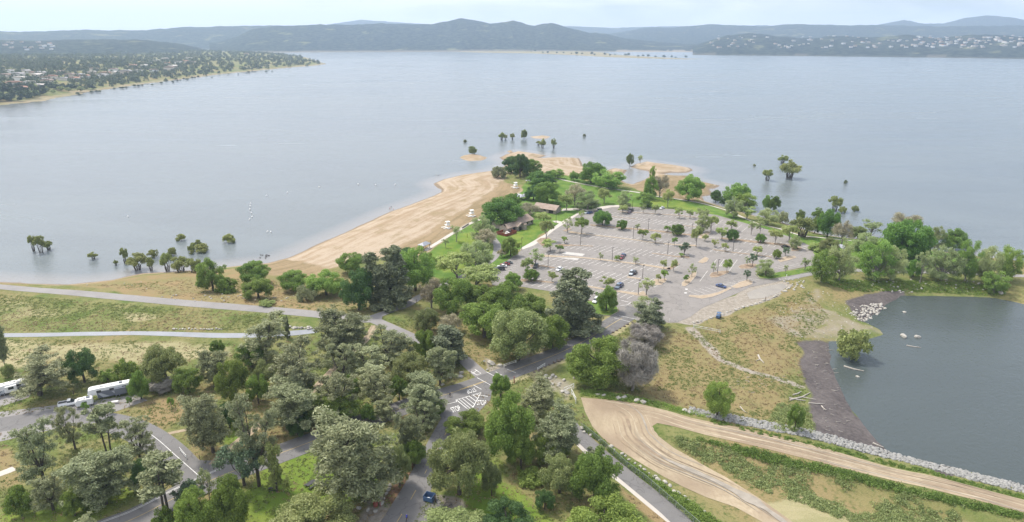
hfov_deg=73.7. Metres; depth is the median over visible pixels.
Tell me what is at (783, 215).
shrub
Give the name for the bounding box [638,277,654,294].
young tree
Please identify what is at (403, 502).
road
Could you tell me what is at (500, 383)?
oak tree
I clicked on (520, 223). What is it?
park building
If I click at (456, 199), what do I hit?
ground
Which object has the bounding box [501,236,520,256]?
leafy tree
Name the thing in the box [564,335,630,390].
oak tree
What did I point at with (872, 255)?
spring tree
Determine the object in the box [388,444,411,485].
oak tree
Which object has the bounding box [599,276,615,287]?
young tree
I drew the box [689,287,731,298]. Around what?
planting island
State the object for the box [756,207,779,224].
spring tree
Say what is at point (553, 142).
flooded willow
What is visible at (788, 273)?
planting island
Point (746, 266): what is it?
planting island
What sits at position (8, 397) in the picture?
road
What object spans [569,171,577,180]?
leafy tree
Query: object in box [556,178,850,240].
path
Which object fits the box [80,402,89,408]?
young tree
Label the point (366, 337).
path
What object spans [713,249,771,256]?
planting island
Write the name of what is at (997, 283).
spring tree
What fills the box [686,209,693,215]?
young tree
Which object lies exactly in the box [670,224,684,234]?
leafy tree
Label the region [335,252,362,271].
leafy tree
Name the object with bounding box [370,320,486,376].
path
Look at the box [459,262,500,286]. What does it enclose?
young tree
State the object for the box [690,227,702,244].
young tree
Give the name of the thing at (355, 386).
oak tree
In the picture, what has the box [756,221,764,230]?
young tree
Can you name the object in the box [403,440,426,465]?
oak tree
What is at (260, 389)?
oak tree
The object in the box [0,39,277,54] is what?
hills
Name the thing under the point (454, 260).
young tree
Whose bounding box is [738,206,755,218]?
young tree
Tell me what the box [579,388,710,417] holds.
verge weeds
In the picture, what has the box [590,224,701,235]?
planting island
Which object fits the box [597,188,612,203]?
young tree
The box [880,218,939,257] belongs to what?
leafy tree
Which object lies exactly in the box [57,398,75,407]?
pickup truck
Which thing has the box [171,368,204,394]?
oak tree
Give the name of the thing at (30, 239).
flooded willow
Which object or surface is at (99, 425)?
grey pine
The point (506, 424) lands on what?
oak tree
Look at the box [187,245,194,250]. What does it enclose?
shrub
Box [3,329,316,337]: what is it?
path
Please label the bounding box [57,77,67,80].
house
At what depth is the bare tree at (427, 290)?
274.66 m
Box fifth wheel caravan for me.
[87,379,128,397]
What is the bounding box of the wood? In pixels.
[0,49,319,88]
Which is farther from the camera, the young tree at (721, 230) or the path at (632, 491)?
the young tree at (721, 230)
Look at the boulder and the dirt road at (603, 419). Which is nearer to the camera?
the dirt road at (603, 419)
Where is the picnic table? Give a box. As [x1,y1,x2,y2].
[303,479,316,488]
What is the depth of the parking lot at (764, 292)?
298.39 m
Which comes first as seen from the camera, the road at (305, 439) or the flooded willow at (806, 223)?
the road at (305, 439)
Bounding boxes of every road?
[0,284,381,321]
[0,391,30,406]
[0,395,146,440]
[0,409,209,483]
[97,306,640,521]
[173,459,228,486]
[381,402,473,521]
[402,495,459,521]
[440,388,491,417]
[581,397,1023,521]
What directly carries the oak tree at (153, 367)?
on the ground at (456, 199)
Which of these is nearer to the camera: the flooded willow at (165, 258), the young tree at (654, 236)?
the flooded willow at (165, 258)
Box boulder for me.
[487,360,494,365]
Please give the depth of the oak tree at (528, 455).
172.72 m
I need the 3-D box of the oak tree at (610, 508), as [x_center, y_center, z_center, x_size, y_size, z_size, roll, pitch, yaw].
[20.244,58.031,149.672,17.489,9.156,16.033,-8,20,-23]
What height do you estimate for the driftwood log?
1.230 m
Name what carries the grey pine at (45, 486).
on the ground at (456, 199)
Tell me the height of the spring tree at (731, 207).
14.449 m
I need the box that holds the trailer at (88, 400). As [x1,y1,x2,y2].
[72,395,93,406]
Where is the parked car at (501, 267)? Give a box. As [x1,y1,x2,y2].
[495,265,504,270]
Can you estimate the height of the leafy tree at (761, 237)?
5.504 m
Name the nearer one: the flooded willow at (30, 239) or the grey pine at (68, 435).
the grey pine at (68, 435)
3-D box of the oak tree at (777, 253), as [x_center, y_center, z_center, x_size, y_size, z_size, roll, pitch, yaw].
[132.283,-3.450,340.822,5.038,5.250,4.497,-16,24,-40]
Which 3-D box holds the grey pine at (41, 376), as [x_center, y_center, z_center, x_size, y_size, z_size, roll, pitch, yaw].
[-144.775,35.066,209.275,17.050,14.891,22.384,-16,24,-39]
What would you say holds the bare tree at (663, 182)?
on the ground at (456, 199)
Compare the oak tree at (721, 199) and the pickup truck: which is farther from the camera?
the oak tree at (721, 199)
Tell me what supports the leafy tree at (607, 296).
on the planting island at (608, 312)
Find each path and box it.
[0,467,14,475]
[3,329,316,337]
[168,429,184,433]
[209,325,376,463]
[363,239,500,322]
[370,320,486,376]
[425,219,479,250]
[521,213,578,249]
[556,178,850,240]
[562,205,618,210]
[574,423,691,521]
[577,444,669,521]
[782,269,1023,279]
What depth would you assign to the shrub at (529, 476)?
169.72 m
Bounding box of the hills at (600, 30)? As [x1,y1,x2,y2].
[327,20,767,33]
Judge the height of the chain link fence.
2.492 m
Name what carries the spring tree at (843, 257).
on the ground at (456, 199)
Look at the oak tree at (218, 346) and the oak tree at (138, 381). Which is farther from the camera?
the oak tree at (218, 346)
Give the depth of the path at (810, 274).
318.33 m
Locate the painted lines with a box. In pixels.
[504,212,813,298]
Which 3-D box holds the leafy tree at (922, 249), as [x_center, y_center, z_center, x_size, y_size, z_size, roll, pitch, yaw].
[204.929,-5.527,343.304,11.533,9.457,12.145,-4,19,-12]
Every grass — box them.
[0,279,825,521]
[0,281,827,521]
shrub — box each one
[97,369,115,381]
[110,357,139,381]
[146,249,158,257]
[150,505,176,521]
[167,247,176,254]
[175,234,185,240]
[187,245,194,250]
[194,243,208,252]
[212,277,237,293]
[222,233,235,242]
[258,299,275,306]
[295,284,316,302]
[424,252,437,265]
[491,166,506,178]
[517,465,545,488]
[778,211,788,222]
[795,209,805,217]
[808,242,825,252]
[811,207,823,217]
[836,328,873,360]
[838,206,846,212]
[851,205,859,211]
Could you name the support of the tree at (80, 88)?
on the ground at (456, 199)
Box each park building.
[492,214,534,236]
[535,202,562,213]
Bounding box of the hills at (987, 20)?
[879,15,1023,25]
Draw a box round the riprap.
[688,406,1023,492]
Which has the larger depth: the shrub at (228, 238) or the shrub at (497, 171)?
the shrub at (497, 171)
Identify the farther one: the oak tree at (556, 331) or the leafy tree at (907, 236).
the leafy tree at (907, 236)
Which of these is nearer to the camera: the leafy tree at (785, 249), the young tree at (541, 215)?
the leafy tree at (785, 249)
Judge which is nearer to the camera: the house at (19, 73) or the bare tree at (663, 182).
the bare tree at (663, 182)
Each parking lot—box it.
[491,207,814,321]
[747,284,786,298]
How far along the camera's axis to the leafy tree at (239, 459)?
163.66 m
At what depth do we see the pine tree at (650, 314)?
253.86 m
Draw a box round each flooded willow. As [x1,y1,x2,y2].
[27,235,35,250]
[32,235,45,252]
[44,241,51,249]
[87,252,97,258]
[119,248,127,263]
[125,252,146,270]
[145,257,154,270]
[159,253,172,271]
[170,256,188,271]
[184,258,200,272]
[539,138,545,147]
[551,138,556,146]
[762,169,773,180]
[777,155,788,162]
[779,159,802,178]
[788,217,816,237]
[828,196,843,210]
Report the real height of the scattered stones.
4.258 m
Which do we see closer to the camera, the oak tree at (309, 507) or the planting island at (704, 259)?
the oak tree at (309, 507)
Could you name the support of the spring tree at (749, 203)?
on the ground at (456, 199)
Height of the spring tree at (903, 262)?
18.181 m
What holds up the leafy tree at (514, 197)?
on the ground at (456, 199)
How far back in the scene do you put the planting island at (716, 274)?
319.35 m
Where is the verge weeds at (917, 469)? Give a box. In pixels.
[709,418,1023,498]
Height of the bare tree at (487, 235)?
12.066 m
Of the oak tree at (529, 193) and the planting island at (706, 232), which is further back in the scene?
the oak tree at (529, 193)
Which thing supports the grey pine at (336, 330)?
on the ground at (456, 199)
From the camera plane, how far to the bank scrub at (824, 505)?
170.28 m
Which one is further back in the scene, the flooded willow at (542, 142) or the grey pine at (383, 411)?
the flooded willow at (542, 142)
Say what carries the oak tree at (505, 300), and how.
on the ground at (456, 199)
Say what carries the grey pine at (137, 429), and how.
on the ground at (456, 199)
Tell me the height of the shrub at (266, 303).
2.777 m
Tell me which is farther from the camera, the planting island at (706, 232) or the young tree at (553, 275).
the planting island at (706, 232)
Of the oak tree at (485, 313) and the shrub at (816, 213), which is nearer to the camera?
the oak tree at (485, 313)
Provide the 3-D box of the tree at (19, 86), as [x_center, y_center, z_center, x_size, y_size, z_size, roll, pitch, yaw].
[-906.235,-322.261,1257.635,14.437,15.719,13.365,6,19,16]
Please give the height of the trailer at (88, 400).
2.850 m
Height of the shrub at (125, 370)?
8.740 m
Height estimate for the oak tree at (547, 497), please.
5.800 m
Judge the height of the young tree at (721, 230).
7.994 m
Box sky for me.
[0,0,1023,31]
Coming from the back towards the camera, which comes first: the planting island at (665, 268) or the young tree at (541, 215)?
the young tree at (541, 215)
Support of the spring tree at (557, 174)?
on the ground at (456, 199)
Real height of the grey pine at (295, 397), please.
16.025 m
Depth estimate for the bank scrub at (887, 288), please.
309.30 m
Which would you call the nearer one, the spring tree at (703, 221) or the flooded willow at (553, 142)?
the spring tree at (703, 221)
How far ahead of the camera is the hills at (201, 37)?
6387.65 m
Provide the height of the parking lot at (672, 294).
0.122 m
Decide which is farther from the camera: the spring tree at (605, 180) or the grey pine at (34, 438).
the spring tree at (605, 180)
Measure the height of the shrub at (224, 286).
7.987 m
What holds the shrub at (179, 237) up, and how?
in the lake water at (938, 142)
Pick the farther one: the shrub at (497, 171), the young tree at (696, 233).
the shrub at (497, 171)
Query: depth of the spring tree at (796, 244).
354.23 m
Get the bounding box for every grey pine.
[0,326,10,363]
[8,415,57,482]
[9,344,76,399]
[25,470,66,511]
[48,405,86,449]
[52,443,139,512]
[73,511,96,521]
[79,403,122,452]
[119,415,156,461]
[136,449,183,507]
[176,393,232,452]
[194,347,229,386]
[224,393,282,486]
[236,309,286,363]
[262,334,324,403]
[264,374,322,430]
[305,404,403,506]
[311,372,357,417]
[312,304,371,366]
[321,342,359,378]
[352,343,391,385]
[357,369,398,406]
[369,324,414,362]
[373,396,395,421]
[391,412,426,458]
[399,370,447,422]
[405,397,440,431]
[424,346,458,384]
[520,372,555,420]
[531,397,580,464]
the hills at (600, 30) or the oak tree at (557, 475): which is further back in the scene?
the hills at (600, 30)
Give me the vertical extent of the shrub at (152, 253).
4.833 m
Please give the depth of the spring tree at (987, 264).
308.67 m
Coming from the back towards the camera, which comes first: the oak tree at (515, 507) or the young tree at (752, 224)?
the young tree at (752, 224)
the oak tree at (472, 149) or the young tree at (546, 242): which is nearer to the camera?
the young tree at (546, 242)
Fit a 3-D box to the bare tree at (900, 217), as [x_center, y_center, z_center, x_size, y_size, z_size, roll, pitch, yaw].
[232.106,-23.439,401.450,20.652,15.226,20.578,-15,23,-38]
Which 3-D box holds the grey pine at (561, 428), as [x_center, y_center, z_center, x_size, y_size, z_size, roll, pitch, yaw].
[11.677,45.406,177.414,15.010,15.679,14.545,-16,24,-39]
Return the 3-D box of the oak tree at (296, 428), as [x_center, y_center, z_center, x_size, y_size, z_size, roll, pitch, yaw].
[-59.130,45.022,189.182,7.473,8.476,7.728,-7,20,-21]
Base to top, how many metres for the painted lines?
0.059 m
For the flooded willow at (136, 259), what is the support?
in the lake water at (938, 142)
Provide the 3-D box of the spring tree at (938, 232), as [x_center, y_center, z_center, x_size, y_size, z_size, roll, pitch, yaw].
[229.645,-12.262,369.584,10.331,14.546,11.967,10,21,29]
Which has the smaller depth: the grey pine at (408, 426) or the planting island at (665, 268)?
the grey pine at (408, 426)
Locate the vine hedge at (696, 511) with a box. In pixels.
[583,423,722,521]
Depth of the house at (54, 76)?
1599.90 m
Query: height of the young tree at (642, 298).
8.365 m
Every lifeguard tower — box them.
[443,221,449,228]
[466,209,474,216]
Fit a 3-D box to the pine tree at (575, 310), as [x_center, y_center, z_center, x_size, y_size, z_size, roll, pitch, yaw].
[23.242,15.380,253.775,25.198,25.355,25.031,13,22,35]
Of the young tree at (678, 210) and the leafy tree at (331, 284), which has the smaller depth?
the leafy tree at (331, 284)
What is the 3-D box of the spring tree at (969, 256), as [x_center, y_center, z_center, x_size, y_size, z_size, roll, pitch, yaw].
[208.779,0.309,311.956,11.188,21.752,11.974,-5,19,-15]
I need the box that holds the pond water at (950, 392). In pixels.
[829,296,1023,484]
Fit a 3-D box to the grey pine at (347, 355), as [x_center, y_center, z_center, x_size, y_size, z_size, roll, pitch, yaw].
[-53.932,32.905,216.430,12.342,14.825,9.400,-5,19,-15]
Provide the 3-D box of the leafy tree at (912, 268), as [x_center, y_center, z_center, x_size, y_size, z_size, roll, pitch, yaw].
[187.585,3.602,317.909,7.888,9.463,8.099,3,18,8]
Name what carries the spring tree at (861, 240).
on the ground at (456, 199)
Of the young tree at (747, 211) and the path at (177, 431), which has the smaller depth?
the path at (177, 431)
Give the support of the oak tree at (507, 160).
on the ground at (456, 199)
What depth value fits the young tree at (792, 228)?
365.74 m
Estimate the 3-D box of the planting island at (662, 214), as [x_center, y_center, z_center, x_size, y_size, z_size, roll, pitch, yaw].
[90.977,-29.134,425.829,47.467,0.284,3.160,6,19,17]
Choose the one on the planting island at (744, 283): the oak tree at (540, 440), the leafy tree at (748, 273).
the leafy tree at (748, 273)
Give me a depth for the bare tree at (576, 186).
444.93 m
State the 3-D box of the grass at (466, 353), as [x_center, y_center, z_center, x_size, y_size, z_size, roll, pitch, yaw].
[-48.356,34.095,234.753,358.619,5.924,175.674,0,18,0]
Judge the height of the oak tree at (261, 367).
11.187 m
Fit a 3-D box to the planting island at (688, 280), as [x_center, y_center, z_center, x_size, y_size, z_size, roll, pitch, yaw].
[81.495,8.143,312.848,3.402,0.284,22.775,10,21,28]
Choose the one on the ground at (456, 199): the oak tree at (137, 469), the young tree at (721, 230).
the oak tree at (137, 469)
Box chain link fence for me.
[582,424,699,521]
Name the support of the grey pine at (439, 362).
on the ground at (456, 199)
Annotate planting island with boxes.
[520,279,553,283]
[530,265,555,268]
[537,237,551,245]
[543,255,669,269]
[558,244,592,246]
[568,231,696,246]
[586,301,617,315]
[588,286,648,296]
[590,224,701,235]
[620,211,696,217]
[651,253,689,258]
[653,278,666,284]
[682,271,696,285]
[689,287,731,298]
[698,231,710,238]
[698,257,708,262]
[709,270,729,277]
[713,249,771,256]
[720,237,798,248]
[731,280,752,288]
[738,263,756,268]
[757,268,810,278]
[777,256,796,261]
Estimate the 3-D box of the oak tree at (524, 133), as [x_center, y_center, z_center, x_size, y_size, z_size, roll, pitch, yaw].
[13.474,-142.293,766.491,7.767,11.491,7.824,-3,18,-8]
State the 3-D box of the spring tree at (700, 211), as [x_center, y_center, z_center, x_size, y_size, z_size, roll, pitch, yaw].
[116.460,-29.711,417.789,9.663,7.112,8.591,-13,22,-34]
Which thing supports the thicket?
on the ground at (456, 199)
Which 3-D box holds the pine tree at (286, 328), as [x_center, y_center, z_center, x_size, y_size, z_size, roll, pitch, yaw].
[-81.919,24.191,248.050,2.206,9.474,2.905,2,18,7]
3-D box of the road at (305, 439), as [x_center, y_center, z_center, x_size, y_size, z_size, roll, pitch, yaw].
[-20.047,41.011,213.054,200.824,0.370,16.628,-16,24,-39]
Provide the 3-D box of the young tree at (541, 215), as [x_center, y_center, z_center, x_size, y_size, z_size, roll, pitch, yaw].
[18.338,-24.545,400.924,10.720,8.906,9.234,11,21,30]
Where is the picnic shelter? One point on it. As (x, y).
(425, 243)
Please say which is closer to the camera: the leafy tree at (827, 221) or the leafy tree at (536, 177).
the leafy tree at (827, 221)
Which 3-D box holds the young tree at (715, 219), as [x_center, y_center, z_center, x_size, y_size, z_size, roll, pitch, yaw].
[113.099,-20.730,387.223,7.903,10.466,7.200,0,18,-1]
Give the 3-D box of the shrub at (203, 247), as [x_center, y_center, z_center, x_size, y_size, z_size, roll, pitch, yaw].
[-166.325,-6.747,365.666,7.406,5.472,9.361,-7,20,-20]
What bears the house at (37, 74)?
on the ground at (456, 199)
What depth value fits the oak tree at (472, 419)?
189.54 m
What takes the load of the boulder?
on the ground at (456, 199)
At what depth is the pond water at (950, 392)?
227.99 m
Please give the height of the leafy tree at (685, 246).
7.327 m
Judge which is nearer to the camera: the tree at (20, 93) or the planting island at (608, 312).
the planting island at (608, 312)
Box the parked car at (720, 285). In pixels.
[716,283,726,287]
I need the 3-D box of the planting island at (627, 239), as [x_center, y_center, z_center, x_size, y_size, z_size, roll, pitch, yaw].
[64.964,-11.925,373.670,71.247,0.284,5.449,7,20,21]
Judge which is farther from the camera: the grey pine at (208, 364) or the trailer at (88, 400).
the grey pine at (208, 364)
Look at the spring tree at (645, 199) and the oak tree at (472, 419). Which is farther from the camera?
the spring tree at (645, 199)
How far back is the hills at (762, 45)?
4135.59 m
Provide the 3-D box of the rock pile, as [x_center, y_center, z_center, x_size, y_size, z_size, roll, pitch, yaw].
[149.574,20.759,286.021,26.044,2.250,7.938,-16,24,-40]
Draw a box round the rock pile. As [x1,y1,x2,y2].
[849,303,886,320]
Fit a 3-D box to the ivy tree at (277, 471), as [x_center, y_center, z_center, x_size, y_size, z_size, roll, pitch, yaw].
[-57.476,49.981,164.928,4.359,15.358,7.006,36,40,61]
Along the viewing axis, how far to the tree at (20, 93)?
1215.02 m
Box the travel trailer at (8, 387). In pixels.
[0,378,25,396]
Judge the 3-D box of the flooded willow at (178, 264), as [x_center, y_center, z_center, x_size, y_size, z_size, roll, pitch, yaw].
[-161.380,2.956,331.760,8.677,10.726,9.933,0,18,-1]
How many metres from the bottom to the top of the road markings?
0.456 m
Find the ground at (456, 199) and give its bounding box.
[0,51,1023,521]
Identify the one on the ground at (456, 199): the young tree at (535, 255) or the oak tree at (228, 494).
the oak tree at (228, 494)
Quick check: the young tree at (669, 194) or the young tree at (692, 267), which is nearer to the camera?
the young tree at (692, 267)
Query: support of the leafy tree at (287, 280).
on the ground at (456, 199)
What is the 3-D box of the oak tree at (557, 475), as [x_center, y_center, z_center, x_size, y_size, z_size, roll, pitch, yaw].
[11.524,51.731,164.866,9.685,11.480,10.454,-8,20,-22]
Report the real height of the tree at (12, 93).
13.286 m
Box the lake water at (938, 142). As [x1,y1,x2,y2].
[0,49,1023,284]
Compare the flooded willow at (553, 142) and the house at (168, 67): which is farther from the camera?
the house at (168, 67)
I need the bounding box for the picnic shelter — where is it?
[418,241,430,249]
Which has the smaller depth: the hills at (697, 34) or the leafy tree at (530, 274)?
the leafy tree at (530, 274)
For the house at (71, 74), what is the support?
on the ground at (456, 199)
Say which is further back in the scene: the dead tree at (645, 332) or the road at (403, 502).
the dead tree at (645, 332)
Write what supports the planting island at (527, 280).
on the parking lot at (672, 294)
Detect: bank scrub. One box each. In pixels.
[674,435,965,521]
[824,278,1008,295]
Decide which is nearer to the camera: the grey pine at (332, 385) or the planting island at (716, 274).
the grey pine at (332, 385)
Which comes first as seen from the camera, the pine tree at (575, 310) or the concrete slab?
the pine tree at (575, 310)
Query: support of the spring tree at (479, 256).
on the ground at (456, 199)
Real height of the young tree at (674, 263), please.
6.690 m
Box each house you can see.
[12,72,24,75]
[12,76,24,80]
[30,73,42,76]
[45,75,57,78]
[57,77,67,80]
[64,73,76,76]
[119,70,132,73]
[162,66,173,69]
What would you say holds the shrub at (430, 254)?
on the ground at (456, 199)
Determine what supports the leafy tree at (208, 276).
on the ground at (456, 199)
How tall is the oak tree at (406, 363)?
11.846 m
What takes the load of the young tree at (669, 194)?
on the ground at (456, 199)
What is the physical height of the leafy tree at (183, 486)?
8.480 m
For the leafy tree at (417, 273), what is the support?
on the ground at (456, 199)
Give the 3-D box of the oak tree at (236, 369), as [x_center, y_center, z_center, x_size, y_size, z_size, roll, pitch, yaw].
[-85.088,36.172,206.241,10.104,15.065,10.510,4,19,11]
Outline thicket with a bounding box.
[767,402,815,432]
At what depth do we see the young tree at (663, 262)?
323.72 m
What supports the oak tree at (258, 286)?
on the ground at (456, 199)
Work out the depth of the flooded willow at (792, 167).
549.64 m
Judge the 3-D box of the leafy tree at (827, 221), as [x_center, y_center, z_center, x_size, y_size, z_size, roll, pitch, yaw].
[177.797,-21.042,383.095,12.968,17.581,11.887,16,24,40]
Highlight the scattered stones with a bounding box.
[778,291,870,337]
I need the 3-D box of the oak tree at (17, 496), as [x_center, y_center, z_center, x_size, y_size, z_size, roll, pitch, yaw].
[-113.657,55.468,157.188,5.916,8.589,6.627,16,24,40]
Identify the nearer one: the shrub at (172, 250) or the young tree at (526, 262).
the young tree at (526, 262)
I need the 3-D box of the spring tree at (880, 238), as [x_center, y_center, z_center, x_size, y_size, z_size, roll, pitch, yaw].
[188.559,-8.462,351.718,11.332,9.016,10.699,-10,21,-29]
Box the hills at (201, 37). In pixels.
[0,25,279,48]
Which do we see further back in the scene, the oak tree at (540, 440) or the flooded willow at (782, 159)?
the flooded willow at (782, 159)
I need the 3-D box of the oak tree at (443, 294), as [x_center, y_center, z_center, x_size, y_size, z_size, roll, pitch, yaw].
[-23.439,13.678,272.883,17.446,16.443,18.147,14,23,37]
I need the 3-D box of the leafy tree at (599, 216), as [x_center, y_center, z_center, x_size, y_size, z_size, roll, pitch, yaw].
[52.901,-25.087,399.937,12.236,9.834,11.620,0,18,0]
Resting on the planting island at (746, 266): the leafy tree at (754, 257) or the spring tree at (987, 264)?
the leafy tree at (754, 257)
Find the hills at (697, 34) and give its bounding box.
[610,24,1023,44]
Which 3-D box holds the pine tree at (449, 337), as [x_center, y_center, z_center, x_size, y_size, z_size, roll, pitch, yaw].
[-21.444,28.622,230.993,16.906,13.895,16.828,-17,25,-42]
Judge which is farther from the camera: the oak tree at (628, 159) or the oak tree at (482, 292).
the oak tree at (628, 159)
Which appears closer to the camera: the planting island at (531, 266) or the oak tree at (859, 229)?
the planting island at (531, 266)
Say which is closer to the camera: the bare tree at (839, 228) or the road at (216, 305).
the road at (216, 305)
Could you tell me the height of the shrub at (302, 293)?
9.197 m
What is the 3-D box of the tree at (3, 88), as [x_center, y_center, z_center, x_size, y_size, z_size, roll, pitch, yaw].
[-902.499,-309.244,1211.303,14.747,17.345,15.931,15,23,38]
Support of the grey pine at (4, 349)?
on the ground at (456, 199)
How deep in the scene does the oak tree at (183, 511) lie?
148.27 m
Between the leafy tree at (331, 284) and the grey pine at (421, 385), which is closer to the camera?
the grey pine at (421, 385)
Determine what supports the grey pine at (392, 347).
on the ground at (456, 199)
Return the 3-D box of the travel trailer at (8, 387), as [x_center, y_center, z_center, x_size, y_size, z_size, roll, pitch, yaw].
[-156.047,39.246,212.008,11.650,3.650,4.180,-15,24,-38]
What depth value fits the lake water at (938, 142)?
747.82 m
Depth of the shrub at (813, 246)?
353.22 m
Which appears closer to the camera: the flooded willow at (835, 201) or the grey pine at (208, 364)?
the grey pine at (208, 364)
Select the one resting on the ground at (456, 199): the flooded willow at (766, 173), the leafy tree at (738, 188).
the leafy tree at (738, 188)
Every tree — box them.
[0,82,9,91]
[0,363,14,377]
[1,484,32,515]
[7,91,16,95]
[16,90,25,95]
[17,82,25,89]
[31,90,40,96]
[57,486,86,516]
[59,347,98,383]
[76,86,84,90]
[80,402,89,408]
[125,397,132,404]
[126,370,150,398]
[129,458,153,491]
[138,343,187,383]
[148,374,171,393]
[166,397,174,406]
[168,478,205,505]
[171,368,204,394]
[173,484,213,521]
[194,257,226,290]
[196,467,215,499]
[204,472,251,521]
[209,339,224,351]
[211,440,264,485]
[213,359,249,402]
[218,402,237,427]
[232,343,266,367]
[235,260,270,282]
[240,277,273,299]
[245,373,269,403]
[251,358,276,382]
[257,442,291,491]
[269,484,358,521]
[276,269,308,290]
[283,315,289,337]
[285,411,312,436]
[303,374,315,391]
[304,268,343,295]
[308,389,362,423]
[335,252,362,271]
[338,267,373,310]
[338,374,358,394]
[360,403,377,420]
[361,244,413,312]
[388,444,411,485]
[389,350,427,383]
[389,375,407,400]
[399,245,436,290]
[402,247,417,259]
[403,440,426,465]
[412,329,435,361]
[413,307,438,330]
[417,274,440,307]
[420,505,485,521]
[426,324,467,364]
[426,426,491,499]
[432,277,475,316]
[433,398,445,413]
[435,251,474,278]
[438,312,462,327]
[442,408,486,437]
[450,225,462,241]
[457,301,507,337]
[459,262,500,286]
[460,239,494,266]
[465,284,502,304]
[468,146,476,153]
[470,214,495,240]
[475,228,497,247]
[479,196,525,224]
[481,462,501,495]
[481,496,535,521]
[483,389,536,461]
[487,280,524,313]
[489,307,549,360]
[489,372,510,397]
[496,249,505,255]
[501,156,515,172]
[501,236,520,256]
[504,193,520,203]
[504,271,522,288]
[504,431,536,470]
[508,293,549,319]
[510,154,529,176]
[520,258,533,268]
[521,129,527,137]
[521,159,542,174]
[521,202,539,214]
[522,268,539,280]
[524,184,536,199]
[526,171,556,184]
[527,248,544,261]
[533,181,561,203]
[534,212,551,220]
[534,431,570,464]
[535,314,570,349]
[535,488,555,510]
[538,452,577,493]
[539,220,554,238]
[542,239,558,250]
[544,267,607,337]
[548,271,558,278]
[550,168,564,178]
[558,193,572,209]
[562,216,573,232]
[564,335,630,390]
[565,183,586,204]
[565,488,646,521]
[567,445,623,503]
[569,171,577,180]
[574,190,601,209]
[574,217,588,232]
[576,161,606,182]
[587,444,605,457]
[591,169,625,188]
[592,210,611,224]
[595,285,618,309]
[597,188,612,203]
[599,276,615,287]
[615,337,659,390]
[616,190,632,207]
[616,219,627,229]
[617,204,627,212]
[626,153,633,163]
[627,322,664,347]
[631,296,651,307]
[633,297,665,329]
[634,192,655,207]
[637,229,648,235]
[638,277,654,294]
[643,174,658,195]
[649,166,655,178]
[650,233,661,242]
[651,205,659,211]
[653,170,669,196]
[660,260,666,266]
[661,269,668,279]
[662,189,674,206]
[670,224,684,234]
[671,259,677,270]
[674,174,705,200]
[674,207,682,214]
[678,242,690,254]
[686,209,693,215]
[688,263,696,274]
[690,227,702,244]
[694,213,711,230]
[695,207,709,215]
[703,381,735,418]
[706,215,718,231]
[710,189,721,201]
[716,227,727,239]
[718,196,725,203]
[722,182,751,201]
[722,259,732,271]
[724,196,745,217]
[725,219,737,227]
[725,228,739,239]
[732,192,757,207]
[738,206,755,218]
[743,269,751,276]
[748,221,756,232]
[749,253,757,265]
[753,246,762,253]
[755,233,767,242]
[755,259,774,276]
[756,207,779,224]
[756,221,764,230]
[762,195,770,207]
[768,196,780,209]
[768,229,783,241]
[772,249,781,257]
[781,225,799,239]
[783,247,790,255]
[787,402,805,429]
[788,235,802,248]
[801,257,810,269]
[809,248,838,282]
[812,217,818,232]
[816,208,840,236]
[818,237,839,250]
[828,236,859,279]
[831,220,853,243]
[851,232,877,250]
[852,226,867,237]
[856,238,897,280]
[862,218,883,234]
[870,236,883,252]
[878,245,909,280]
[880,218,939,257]
[891,209,925,227]
[906,259,923,276]
[908,243,932,256]
[916,249,933,282]
[924,244,966,282]
[932,225,947,248]
[940,228,968,249]
[955,239,985,280]
[974,245,1005,281]
[981,271,1013,292]
[997,245,1023,279]
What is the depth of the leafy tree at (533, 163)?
544.27 m
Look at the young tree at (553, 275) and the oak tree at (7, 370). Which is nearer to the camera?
the oak tree at (7, 370)
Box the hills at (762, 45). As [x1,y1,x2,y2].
[693,33,1023,58]
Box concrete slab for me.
[563,252,583,255]
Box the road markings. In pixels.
[102,300,633,521]
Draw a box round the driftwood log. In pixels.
[789,392,815,400]
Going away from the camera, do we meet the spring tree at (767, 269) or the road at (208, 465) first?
the road at (208, 465)
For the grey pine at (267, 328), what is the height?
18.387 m
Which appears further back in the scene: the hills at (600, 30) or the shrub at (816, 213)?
the hills at (600, 30)
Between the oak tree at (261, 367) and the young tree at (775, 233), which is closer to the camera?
the oak tree at (261, 367)
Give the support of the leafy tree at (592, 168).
on the ground at (456, 199)
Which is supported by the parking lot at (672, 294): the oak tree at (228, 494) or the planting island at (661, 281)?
the planting island at (661, 281)
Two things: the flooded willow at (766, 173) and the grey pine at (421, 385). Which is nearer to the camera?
the grey pine at (421, 385)
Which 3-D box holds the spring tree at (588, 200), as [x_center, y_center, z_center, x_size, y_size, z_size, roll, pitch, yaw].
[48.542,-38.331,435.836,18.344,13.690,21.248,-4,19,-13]
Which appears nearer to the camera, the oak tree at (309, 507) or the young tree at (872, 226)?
the oak tree at (309, 507)
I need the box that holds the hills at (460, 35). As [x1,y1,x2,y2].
[209,18,695,52]

